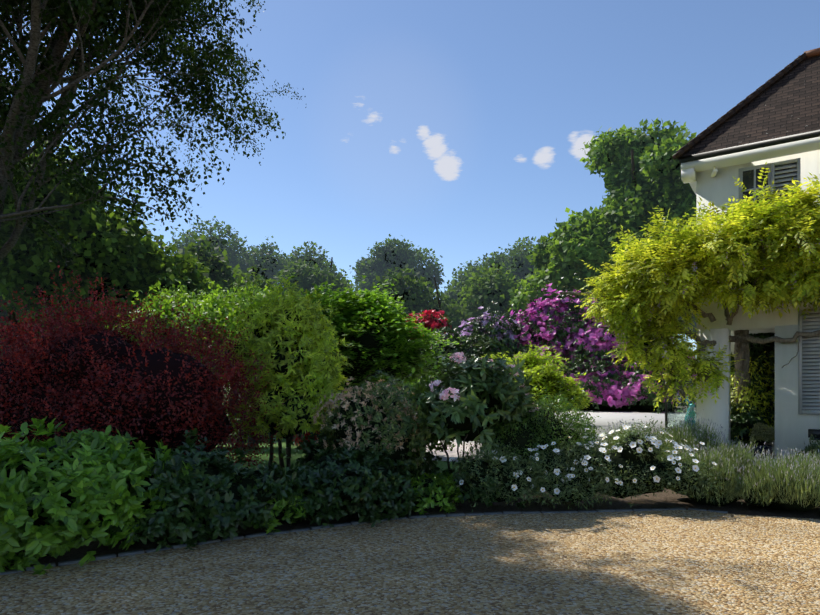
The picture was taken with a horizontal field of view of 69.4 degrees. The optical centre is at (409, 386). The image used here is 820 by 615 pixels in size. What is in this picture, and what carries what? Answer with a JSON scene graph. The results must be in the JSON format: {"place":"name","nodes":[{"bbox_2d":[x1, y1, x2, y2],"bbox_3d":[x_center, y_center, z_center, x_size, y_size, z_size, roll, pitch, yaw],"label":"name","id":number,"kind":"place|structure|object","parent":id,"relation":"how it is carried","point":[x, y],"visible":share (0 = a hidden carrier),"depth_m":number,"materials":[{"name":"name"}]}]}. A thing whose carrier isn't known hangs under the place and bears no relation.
{"place":"outdoors","nodes":[
{"label":"outdoors","id":0,"kind":"place"},
{"bbox_2d":[0,0,819,387],"label":"sky","id":1,"kind":"structure","parent":0,"point":[457,129],"materials":[{"name":"blue"}]},
{"bbox_2d":[3,389,819,570],"bbox_3d":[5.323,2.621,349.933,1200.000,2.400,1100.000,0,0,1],"label":"ground","id":2,"kind":"structure","parent":0,"point":[668,499],"depth_m":6.95,"materials":[{"name":"brown soil"}]},
{"bbox_2d":[0,288,34,359],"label":"shrub","id":3,"kind":"object","parent":2,"relation":"on","point":[12,316],"depth_m":31.74,"materials":[{"name":"green plant"}]},
{"bbox_2d":[0,524,80,571],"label":"shrub","id":4,"kind":"object","parent":2,"relation":"on","point":[22,561],"visible":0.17,"depth_m":4.58,"materials":[{"name":"green plant"}]},
{"bbox_2d":[0,416,195,574],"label":"laurel shrub","id":5,"kind":"object","parent":2,"relation":"on","point":[60,486],"visible":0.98,"depth_m":4.73,"materials":[{"name":"green plant"}]},
{"bbox_2d":[0,139,220,333],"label":"dark tree","id":6,"kind":"object","parent":2,"relation":"on","point":[123,255],"visible":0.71,"depth_m":24.04,"materials":[{"name":"green plant"}]},
{"bbox_2d":[75,494,201,551],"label":"shrub","id":7,"kind":"object","parent":2,"relation":"on","point":[150,532],"visible":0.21,"depth_m":5.03,"materials":[{"name":"green plant"}]},
{"bbox_2d":[0,0,285,281],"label":"birch tree","id":8,"kind":"object","parent":2,"relation":"on","point":[35,90],"visible":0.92,"depth_m":12.11,"materials":[{"name":"green plant"}]},
{"bbox_2d":[0,265,289,470],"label":"shrub","id":9,"kind":"object","parent":2,"relation":"on","point":[79,376],"visible":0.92,"depth_m":6.78,"materials":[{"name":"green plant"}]},
{"bbox_2d":[0,0,305,206],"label":"birch tree","id":10,"kind":"object","parent":2,"relation":"on","point":[162,58],"visible":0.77,"depth_m":13.27,"materials":[{"name":"green plant"}]},
{"bbox_2d":[104,277,227,389],"bbox_3d":[-7.463,-0.779,19.009,5.064,5.559,5.094,0,0,1],"label":"shrub","id":11,"kind":"object","parent":2,"relation":"on","point":[166,304],"visible":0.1,"depth_m":17.89,"materials":[{"name":"green plant"}]},
{"bbox_2d":[116,428,310,549],"bbox_3d":[-1.869,0.941,5.701,1.760,1.042,1.555,0,0,1],"label":"dark shrub","id":12,"kind":"object","parent":2,"relation":"on","point":[207,482],"visible":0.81,"depth_m":5.35,"materials":[{"name":"green plant"}]},
{"bbox_2d":[173,496,277,543],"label":"shrub","id":13,"kind":"object","parent":2,"relation":"on","point":[204,512],"visible":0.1,"depth_m":5.30,"materials":[{"name":"green plant"}]},
{"bbox_2d":[164,216,290,417],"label":"tree","id":14,"kind":"object","parent":2,"relation":"on","point":[245,259],"visible":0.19,"depth_m":69.00,"materials":[{"name":"green plant"}]},
{"bbox_2d":[168,273,287,447],"bbox_3d":[-4.690,-0.748,17.016,4.660,5.160,3.627,0,0,25],"label":"shrub","id":15,"kind":"object","parent":2,"relation":"on","point":[222,307],"visible":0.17,"depth_m":16.26,"materials":[{"name":"green plant"}]},
{"bbox_2d":[179,234,281,445],"bbox_3d":[-9.394,-2.355,34.712,8.620,12.285,8.960,0,0,1],"label":"dark tree","id":16,"kind":"object","parent":2,"relation":"on","point":[220,271],"visible":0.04,"depth_m":33.52,"materials":[{"name":"green plant"}]},
{"bbox_2d":[228,266,253,282],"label":"tree","id":17,"kind":"object","parent":2,"relation":"on","point":[239,271],"depth_m":49.49,"materials":[{"name":"green plant"}]},
{"bbox_2d":[249,489,306,533],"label":"shrub","id":18,"kind":"object","parent":2,"relation":"on","point":[282,505],"visible":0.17,"depth_m":5.73,"materials":[{"name":"green plant"}]},
{"bbox_2d":[225,356,341,443],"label":"yellow green shrub","id":19,"kind":"object","parent":2,"relation":"on","point":[294,414],"visible":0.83,"depth_m":7.88,"materials":[{"name":"green plant"}]},
{"bbox_2d":[215,273,353,476],"bbox_3d":[-1.742,-0.103,8.943,1.975,3.105,2.096,0,0,39],"label":"yellow green shrub","id":20,"kind":"object","parent":2,"relation":"on","point":[290,335],"visible":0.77,"depth_m":8.48,"materials":[{"name":"green plant"}]},
{"bbox_2d":[273,258,328,295],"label":"tree","id":21,"kind":"object","parent":2,"relation":"on","point":[301,272],"visible":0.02,"depth_m":48.55,"materials":[{"name":"green plant"}]},
{"bbox_2d":[278,285,346,405],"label":"shrub","id":22,"kind":"object","parent":2,"relation":"on","point":[302,289],"depth_m":17.84,"materials":[{"name":"green plant"}]},
{"bbox_2d":[279,474,347,525],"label":"shrub","id":23,"kind":"object","parent":2,"relation":"on","point":[324,512],"visible":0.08,"depth_m":5.92,"materials":[{"name":"green plant"}]},
{"bbox_2d":[292,409,335,450],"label":"red maple shrub","id":24,"kind":"object","parent":2,"relation":"on","point":[306,436],"visible":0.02,"depth_m":9.28,"materials":[{"name":"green plant"}]},
{"bbox_2d":[279,241,357,291],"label":"tree","id":25,"kind":"object","parent":2,"relation":"on","point":[307,257],"visible":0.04,"depth_m":66.39,"materials":[{"name":"green plant"}]},
{"bbox_2d":[293,268,379,296],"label":"tree","id":26,"kind":"object","parent":2,"relation":"on","point":[332,278],"visible":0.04,"depth_m":48.32,"materials":[{"name":"green plant"}]},
{"bbox_2d":[274,445,429,527],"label":"dark shrub","id":27,"kind":"object","parent":2,"relation":"on","point":[355,477],"visible":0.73,"depth_m":6.07,"materials":[{"name":"green plant"}]},
{"bbox_2d":[267,273,459,409],"bbox_3d":[-1.028,-0.322,11.927,3.838,3.717,3.764,0,0,42],"label":"shrub","id":28,"kind":"object","parent":2,"relation":"on","point":[363,322],"visible":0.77,"depth_m":11.22,"materials":[{"name":"green plant"}]},
{"bbox_2d":[0,507,727,574],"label":"edging setts","id":29,"kind":"structure","parent":2,"relation":"on","point":[102,557],"depth_m":5.90,"materials":[{"name":"stone"}]},
{"bbox_2d":[286,431,441,479],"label":"dark shrub","id":30,"kind":"object","parent":2,"relation":"on","point":[309,451],"visible":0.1,"depth_m":7.57,"materials":[{"name":"green plant"}]},
{"bbox_2d":[325,372,410,410],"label":"shrub","id":31,"kind":"object","parent":2,"relation":"on","point":[367,387],"depth_m":22.97,"materials":[{"name":"green plant"}]},
{"bbox_2d":[311,370,436,475],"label":"pieris shrub","id":32,"kind":"object","parent":2,"relation":"on","point":[370,419],"visible":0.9,"depth_m":7.06,"materials":[{"name":"green plant"}]},
{"bbox_2d":[351,478,418,520],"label":"shrub","id":33,"kind":"object","parent":2,"relation":"on","point":[391,512],"visible":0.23,"depth_m":6.23,"materials":[{"name":"green plant"}]},
{"bbox_2d":[349,234,445,293],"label":"tree","id":34,"kind":"object","parent":2,"relation":"on","point":[390,254],"visible":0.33,"depth_m":71.89,"materials":[{"name":"green plant"}]},
{"bbox_2d":[0,510,819,614],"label":"gravel drive","id":35,"kind":"structure","parent":2,"relation":"on","point":[678,562],"depth_m":4.49,"materials":[{"name":"beige gravel"}]},
{"bbox_2d":[389,378,455,451],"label":"green shrub","id":36,"kind":"object","parent":2,"relation":"on","point":[439,447],"visible":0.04,"depth_m":8.19,"materials":[{"name":"green plant"}]},
{"bbox_2d":[404,310,457,347],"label":"flowering shrub","id":37,"kind":"object","parent":2,"relation":"on","point":[430,321],"visible":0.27,"depth_m":28.44,"materials":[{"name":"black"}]},
{"bbox_2d":[402,471,463,514],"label":"shrub","id":38,"kind":"object","parent":2,"relation":"on","point":[437,488],"visible":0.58,"depth_m":6.58,"materials":[{"name":"green plant"}]},
{"bbox_2d":[367,259,519,332],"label":"tree","id":39,"kind":"object","parent":2,"relation":"on","point":[480,291],"visible":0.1,"depth_m":43.53,"materials":[{"name":"green plant"}]},
{"bbox_2d":[384,315,524,389],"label":"shrub","id":40,"kind":"object","parent":2,"relation":"on","point":[461,346],"visible":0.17,"depth_m":24.30,"materials":[{"name":"green plant"}]},
{"bbox_2d":[401,341,543,479],"bbox_3d":[0.746,0.447,7.350,1.688,2.011,1.838,0,0,30],"label":"flowering shrub","id":41,"kind":"object","parent":2,"relation":"on","point":[471,398],"visible":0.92,"depth_m":6.89,"materials":[{"name":"green plant"}]},
{"bbox_2d":[431,300,529,357],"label":"flowering shrub","id":42,"kind":"object","parent":2,"relation":"on","point":[481,321],"visible":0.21,"depth_m":26.04,"materials":[{"name":"purple plant"}]},
{"bbox_2d":[434,454,531,508],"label":"shrub","id":43,"kind":"object","parent":2,"relation":"on","point":[464,496],"visible":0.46,"depth_m":6.71,"materials":[{"name":"green plant"}]},
{"bbox_2d":[435,236,538,306],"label":"tree","id":44,"kind":"object","parent":2,"relation":"on","point":[471,268],"visible":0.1,"depth_m":69.49,"materials":[{"name":"green plant"}]},
{"bbox_2d":[457,271,516,320],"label":"tree","id":45,"kind":"object","parent":2,"relation":"on","point":[467,282],"depth_m":47.80,"materials":[{"name":"green plant"}]},
{"bbox_2d":[449,431,557,511],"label":"cistus shrub","id":46,"kind":"object","parent":2,"relation":"on","point":[515,478],"visible":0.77,"depth_m":6.69,"materials":[{"name":"green plant"}]},
{"bbox_2d":[500,246,542,287],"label":"tree","id":47,"kind":"object","parent":2,"relation":"on","point":[519,263],"visible":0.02,"depth_m":63.82,"materials":[{"name":"green plant"}]},
{"bbox_2d":[480,340,572,381],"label":"shrub","id":48,"kind":"object","parent":2,"relation":"on","point":[530,362],"visible":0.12,"depth_m":15.27,"materials":[{"name":"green plant"}]},
{"bbox_2d":[466,381,609,474],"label":"box shrub","id":49,"kind":"object","parent":2,"relation":"on","point":[539,426],"visible":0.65,"depth_m":7.14,"materials":[{"name":"green plant"}]},
{"bbox_2d":[515,361,594,418],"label":"shrub","id":50,"kind":"object","parent":2,"relation":"on","point":[549,378],"visible":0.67,"depth_m":13.62,"materials":[{"name":"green plant"}]},
{"bbox_2d":[507,206,627,313],"bbox_3d":[12.226,-4.111,41.138,9.438,16.490,9.187,0,0,29],"label":"oak tree","id":51,"kind":"object","parent":2,"relation":"on","point":[571,227],"visible":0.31,"depth_m":39.02,"materials":[{"name":"green plant"}]},
{"bbox_2d":[528,436,640,509],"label":"cistus shrub","id":52,"kind":"object","parent":2,"relation":"on","point":[556,460],"visible":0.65,"depth_m":6.75,"materials":[{"name":"green plant"}]},
{"bbox_2d":[496,271,673,409],"bbox_3d":[7.706,-1.813,28.161,9.691,6.942,8.748,0,0,1],"label":"rhododendron bush","id":53,"kind":"object","parent":2,"relation":"on","point":[556,322],"visible":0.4,"depth_m":25.81,"materials":[{"name":"purple plant"}]},
{"bbox_2d":[543,118,696,309],"bbox_3d":[15.335,-6.976,38.568,12.946,22.182,11.595,0,0,1],"label":"oak tree","id":54,"kind":"object","parent":2,"relation":"on","point":[642,175],"visible":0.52,"depth_m":37.66,"materials":[{"name":"green plant"}]},
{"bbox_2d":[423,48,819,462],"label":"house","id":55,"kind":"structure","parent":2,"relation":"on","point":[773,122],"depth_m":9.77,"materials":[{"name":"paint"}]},
{"bbox_2d":[560,162,819,453],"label":"wisteria vine","id":56,"kind":"object","parent":55,"relation":"on","point":[659,286],"visible":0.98,"depth_m":9.35,"materials":[{"name":"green plant"}]},
{"bbox_2d":[685,397,695,426],"bbox_3d":[6.139,0.586,12.975,0.224,0.771,0.252,0,0,-19],"label":"hare sculpture","id":57,"kind":"object","parent":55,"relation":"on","point":[691,410],"depth_m":12.90,"materials":[{"name":"teal ceramic"}]},
{"bbox_2d":[749,422,774,441],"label":"potted ball shrub","id":58,"kind":"object","parent":55,"relation":"on","point":[762,432],"visible":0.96,"depth_m":9.68,"materials":[{"name":"green plant"}]},
{"bbox_2d":[526,416,724,511],"bbox_3d":[2.469,0.886,7.149,2.379,1.108,1.437,0,0,1],"label":"cistus shrub","id":59,"kind":"object","parent":2,"relation":"on","point":[637,456],"visible":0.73,"depth_m":6.81,"materials":[{"name":"green plant"}]},
{"bbox_2d":[555,345,695,413],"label":"rhododendron bush","id":60,"kind":"object","parent":2,"relation":"on","point":[612,386],"visible":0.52,"depth_m":23.00,"materials":[{"name":"purple plant"}]},
{"bbox_2d":[595,418,666,461],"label":"lavender shrub","id":61,"kind":"object","parent":2,"relation":"on","point":[615,432],"depth_m":9.06,"materials":[{"name":"green plant"}]},
{"bbox_2d":[678,306,695,337],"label":"tree","id":62,"kind":"object","parent":2,"relation":"on","point":[694,322],"depth_m":67.66,"materials":[{"name":"green plant"}]},
{"bbox_2d":[654,409,754,461],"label":"lavender shrub","id":63,"kind":"object","parent":2,"relation":"on","point":[691,436],"visible":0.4,"depth_m":8.41,"materials":[{"name":"green plant"}]},
{"bbox_2d":[658,439,771,505],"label":"lavender shrub","id":64,"kind":"object","parent":2,"relation":"on","point":[728,464],"visible":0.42,"depth_m":6.89,"materials":[{"name":"green plant"}]},
{"bbox_2d":[725,442,819,511],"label":"lavender shrub","id":65,"kind":"object","parent":2,"relation":"on","point":[776,486],"visible":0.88,"depth_m":6.54,"materials":[{"name":"green plant"}]},
{"bbox_2d":[777,448,819,506],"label":"lavender shrub","id":66,"kind":"object","parent":2,"relation":"on","point":[815,459],"visible":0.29,"depth_m":6.74,"materials":[{"name":"green plant"}]},
{"bbox_2d":[793,434,819,459],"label":"sage shrub","id":67,"kind":"object","parent":2,"relation":"on","point":[808,449],"depth_m":8.78,"materials":[{"name":"green plant"}]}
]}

